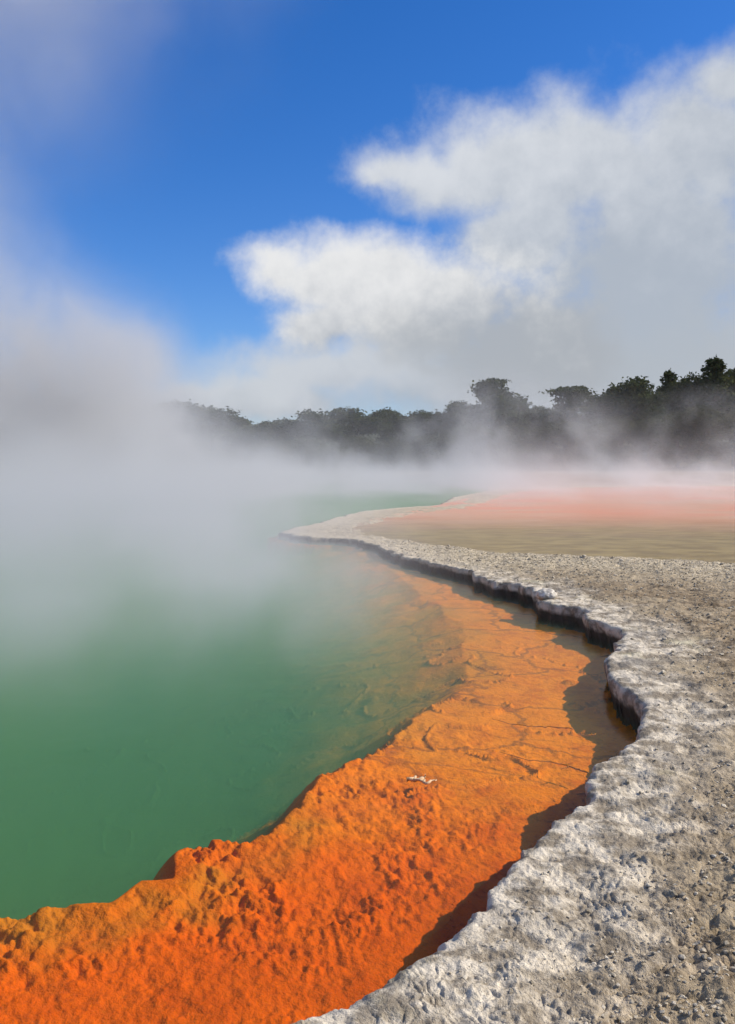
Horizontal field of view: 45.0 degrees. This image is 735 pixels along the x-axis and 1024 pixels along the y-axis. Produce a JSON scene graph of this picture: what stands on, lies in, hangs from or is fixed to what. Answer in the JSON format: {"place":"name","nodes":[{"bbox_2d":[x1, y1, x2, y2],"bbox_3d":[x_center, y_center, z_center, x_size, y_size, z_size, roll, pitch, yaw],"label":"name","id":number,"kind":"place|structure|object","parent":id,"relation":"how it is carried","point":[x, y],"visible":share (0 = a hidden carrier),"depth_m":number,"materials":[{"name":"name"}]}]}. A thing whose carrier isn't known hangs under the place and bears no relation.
{"place":"outdoors","nodes":[
{"label":"outdoors","id":0,"kind":"place"},
{"bbox_2d":[0,413,587,446],"bbox_3d":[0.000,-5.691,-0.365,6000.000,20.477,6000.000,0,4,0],"label":"ground","id":1,"kind":"structure","parent":0,"point":[113,436],"depth_m":209.26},
{"bbox_2d":[0,481,636,1023],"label":"pool bed","id":2,"kind":"object","parent":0,"point":[222,735],"visible":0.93,"depth_m":6.99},
{"bbox_2d":[0,416,734,1023],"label":"terrace ground","id":3,"kind":"structure","parent":0,"point":[616,818],"depth_m":4.97,"materials":[{"name":"grey stone"}]},
{"bbox_2d":[115,399,219,454],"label":"tree","id":4,"kind":"object","parent":3,"relation":"on","point":[185,415],"visible":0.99,"depth_m":90.30,"materials":[{"name":"green plant"}]},
{"bbox_2d":[183,406,254,450],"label":"tree","id":5,"kind":"object","parent":3,"relation":"on","point":[224,420],"visible":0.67,"depth_m":93.53,"materials":[{"name":"green plant"}]},
{"bbox_2d":[219,445,276,469],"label":"shrub","id":6,"kind":"object","parent":3,"relation":"on","point":[241,453],"visible":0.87,"depth_m":71.18,"materials":[{"name":"green plant"}]},
{"bbox_2d":[215,426,283,459],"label":"tree","id":7,"kind":"object","parent":3,"relation":"on","point":[234,437],"visible":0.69,"depth_m":82.07,"materials":[{"name":"green plant"}]},
{"bbox_2d":[248,442,298,470],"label":"shrub","id":8,"kind":"object","parent":3,"relation":"on","point":[272,452],"visible":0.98,"depth_m":69.88,"materials":[{"name":"green plant"}]},
{"bbox_2d":[247,417,309,459],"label":"tree","id":9,"kind":"object","parent":3,"relation":"on","point":[272,431],"visible":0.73,"depth_m":80.19,"materials":[{"name":"green plant"}]},
{"bbox_2d":[273,436,330,468],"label":"shrub","id":10,"kind":"object","parent":3,"relation":"on","point":[298,446],"visible":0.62,"depth_m":72.31,"materials":[{"name":"green plant"}]},
{"bbox_2d":[282,408,340,458],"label":"tree","id":11,"kind":"object","parent":3,"relation":"on","point":[317,425],"visible":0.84,"depth_m":78.24,"materials":[{"name":"green plant"}]},
{"bbox_2d":[291,444,360,470],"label":"shrub","id":12,"kind":"object","parent":3,"relation":"on","point":[326,455],"visible":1,"depth_m":69.40,"materials":[{"name":"green plant"}]},
{"bbox_2d":[329,435,380,467],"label":"shrub","id":13,"kind":"object","parent":3,"relation":"on","point":[351,442],"visible":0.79,"depth_m":73.43,"materials":[{"name":"green plant"}]},
{"bbox_2d":[319,406,395,459],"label":"tree","id":14,"kind":"object","parent":3,"relation":"on","point":[343,417],"visible":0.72,"depth_m":80.28,"materials":[{"name":"green plant"}]},
{"bbox_2d":[356,440,421,469],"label":"shrub","id":15,"kind":"object","parent":3,"relation":"on","point":[389,450],"visible":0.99,"depth_m":70.28,"materials":[{"name":"green plant"}]},
{"bbox_2d":[358,407,423,444],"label":"tree","id":16,"kind":"object","parent":3,"relation":"on","point":[399,420],"visible":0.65,"depth_m":84.21,"materials":[{"name":"green plant"}]},
{"bbox_2d":[384,432,440,468],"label":"shrub","id":17,"kind":"object","parent":3,"relation":"on","point":[414,440],"visible":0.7,"depth_m":72.72,"materials":[{"name":"green plant"}]},
{"bbox_2d":[397,409,444,453],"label":"tree","id":18,"kind":"object","parent":3,"relation":"on","point":[426,424],"visible":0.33,"depth_m":85.82,"materials":[{"name":"green plant"}]},
{"bbox_2d":[417,433,480,469],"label":"shrub","id":19,"kind":"object","parent":3,"relation":"on","point":[449,445],"visible":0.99,"depth_m":71.31,"materials":[{"name":"green plant"}]},
{"bbox_2d":[427,400,481,442],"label":"tree","id":20,"kind":"object","parent":3,"relation":"on","point":[447,421],"visible":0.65,"depth_m":82.64,"materials":[{"name":"green plant"}]},
{"bbox_2d":[446,426,501,468],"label":"shrub","id":21,"kind":"object","parent":3,"relation":"on","point":[474,435],"visible":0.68,"depth_m":71.99,"materials":[{"name":"green plant"}]},
{"bbox_2d":[458,377,526,464],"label":"tree","id":22,"kind":"object","parent":3,"relation":"on","point":[492,414],"visible":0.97,"depth_m":76.47,"materials":[{"name":"green plant"}]},
{"bbox_2d":[472,423,545,469],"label":"shrub","id":23,"kind":"object","parent":3,"relation":"on","point":[508,438],"visible":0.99,"depth_m":70.34,"materials":[{"name":"green plant"}]},
{"bbox_2d":[493,395,545,447],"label":"tree","id":24,"kind":"object","parent":3,"relation":"on","point":[526,411],"visible":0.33,"depth_m":82.39,"materials":[{"name":"green plant"}]},
{"bbox_2d":[509,427,565,469],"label":"shrub","id":25,"kind":"object","parent":3,"relation":"on","point":[540,445],"visible":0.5,"depth_m":71.81,"materials":[{"name":"green plant"}]},
{"bbox_2d":[528,405,557,430],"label":"tree","id":26,"kind":"object","parent":3,"relation":"on","point":[537,424],"visible":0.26,"depth_m":86.91,"materials":[{"name":"green plant"}]},
{"bbox_2d":[535,588,556,600],"bbox_3d":[2.049,0.951,10.130,0.236,0.160,0.264,-1,4,-13],"label":"sinter lump","id":27,"kind":"object","parent":3,"relation":"on","point":[543,594],"visible":0.9,"depth_m":10.06,"materials":[{"name":"stone"}]},
{"bbox_2d":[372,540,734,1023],"bbox_3d":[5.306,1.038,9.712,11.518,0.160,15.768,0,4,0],"label":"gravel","id":28,"kind":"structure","parent":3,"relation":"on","point":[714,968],"depth_m":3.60,"materials":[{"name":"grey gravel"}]},
{"bbox_2d":[524,385,607,454],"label":"tree","id":29,"kind":"object","parent":3,"relation":"on","point":[573,398],"visible":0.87,"depth_m":78.51,"materials":[{"name":"green plant"}]},
{"bbox_2d":[534,420,601,469],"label":"shrub","id":30,"kind":"object","parent":3,"relation":"on","point":[574,458],"visible":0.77,"depth_m":71.22,"materials":[{"name":"green plant"}]},
{"bbox_2d":[561,420,627,470],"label":"shrub","id":31,"kind":"object","parent":3,"relation":"on","point":[595,435],"visible":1,"depth_m":69.51,"materials":[{"name":"green plant"}]},
{"bbox_2d":[585,387,633,423],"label":"tree","id":32,"kind":"object","parent":3,"relation":"on","point":[594,415],"visible":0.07,"depth_m":85.23,"materials":[{"name":"green plant"}]},
{"bbox_2d":[586,415,653,467],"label":"shrub","id":33,"kind":"object","parent":3,"relation":"on","point":[619,450],"visible":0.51,"depth_m":73.26,"materials":[{"name":"green plant"}]},
{"bbox_2d":[592,375,682,458],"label":"tree","id":34,"kind":"object","parent":3,"relation":"on","point":[636,398],"visible":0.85,"depth_m":77.97,"materials":[{"name":"green plant"}]},
{"bbox_2d":[623,415,684,469],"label":"shrub","id":35,"kind":"object","parent":3,"relation":"on","point":[651,430],"visible":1,"depth_m":70.02,"materials":[{"name":"green plant"}]},
{"bbox_2d":[654,368,694,442],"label":"tree","id":36,"kind":"object","parent":3,"relation":"on","point":[668,375],"visible":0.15,"depth_m":83.11,"materials":[{"name":"green plant"}]},
{"bbox_2d":[645,411,708,467],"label":"shrub","id":37,"kind":"object","parent":3,"relation":"on","point":[676,439],"visible":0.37,"depth_m":72.57,"materials":[{"name":"green plant"}]},
{"bbox_2d":[660,371,719,442],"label":"tree","id":38,"kind":"object","parent":3,"relation":"on","point":[684,386],"visible":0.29,"depth_m":80.32,"materials":[{"name":"green plant"}]},
{"bbox_2d":[659,354,734,455],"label":"tree","id":39,"kind":"object","parent":3,"relation":"on","point":[710,386],"visible":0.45,"depth_m":78.55,"materials":[{"name":"green plant"}]},
{"bbox_2d":[674,403,734,470],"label":"shrub","id":40,"kind":"object","parent":3,"relation":"on","point":[705,423],"visible":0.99,"depth_m":69.97,"materials":[{"name":"green plant"}]},
{"bbox_2d":[707,409,734,466],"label":"shrub","id":41,"kind":"object","parent":3,"relation":"on","point":[727,448],"visible":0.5,"depth_m":72.70,"materials":[{"name":"green plant"}]},
{"bbox_2d":[710,368,734,411],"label":"tree","id":42,"kind":"object","parent":3,"relation":"on","point":[731,375],"visible":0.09,"depth_m":80.93,"materials":[{"name":"green plant"}]},
{"bbox_2d":[0,0,734,426],"label":"sky","id":43,"kind":"structure","parent":0,"point":[270,210],"materials":[{"name":"blue"}]},
{"bbox_2d":[353,485,734,562],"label":"terrace pool water","id":44,"kind":"structure","parent":0,"point":[677,522],"depth_m":22.25,"materials":[{"name":"pink liquid"}]},
{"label":"pool water","id":45,"kind":"structure","parent":0,"visible":0},
{"bbox_2d":[406,774,436,784],"bbox_3d":[0.303,1.486,4.939,0.159,0.033,0.111,2,4,25],"label":"twig","id":46,"kind":"object","parent":45,"relation":"on","point":[422,779],"visible":1,"depth_m":4.92,"materials":[{"name":"beige wood"}]},
{"bbox_2d":[494,719,572,729],"bbox_3d":[1.091,1.426,5.934,0.552,0.014,0.078,2,4,23],"label":"twig","id":47,"kind":"object","parent":45,"relation":"on","point":[540,726],"visible":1,"depth_m":5.89,"materials":[{"name":"brown wood"}]},
{"bbox_2d":[501,752,588,772],"bbox_3d":[1.024,1.472,5.212,0.570,0.015,0.089,3,5,36],"label":"twig","id":48,"kind":"object","parent":45,"relation":"on","point":[567,765],"visible":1,"depth_m":5.17,"materials":[{"name":"brown wood"}]}
]}

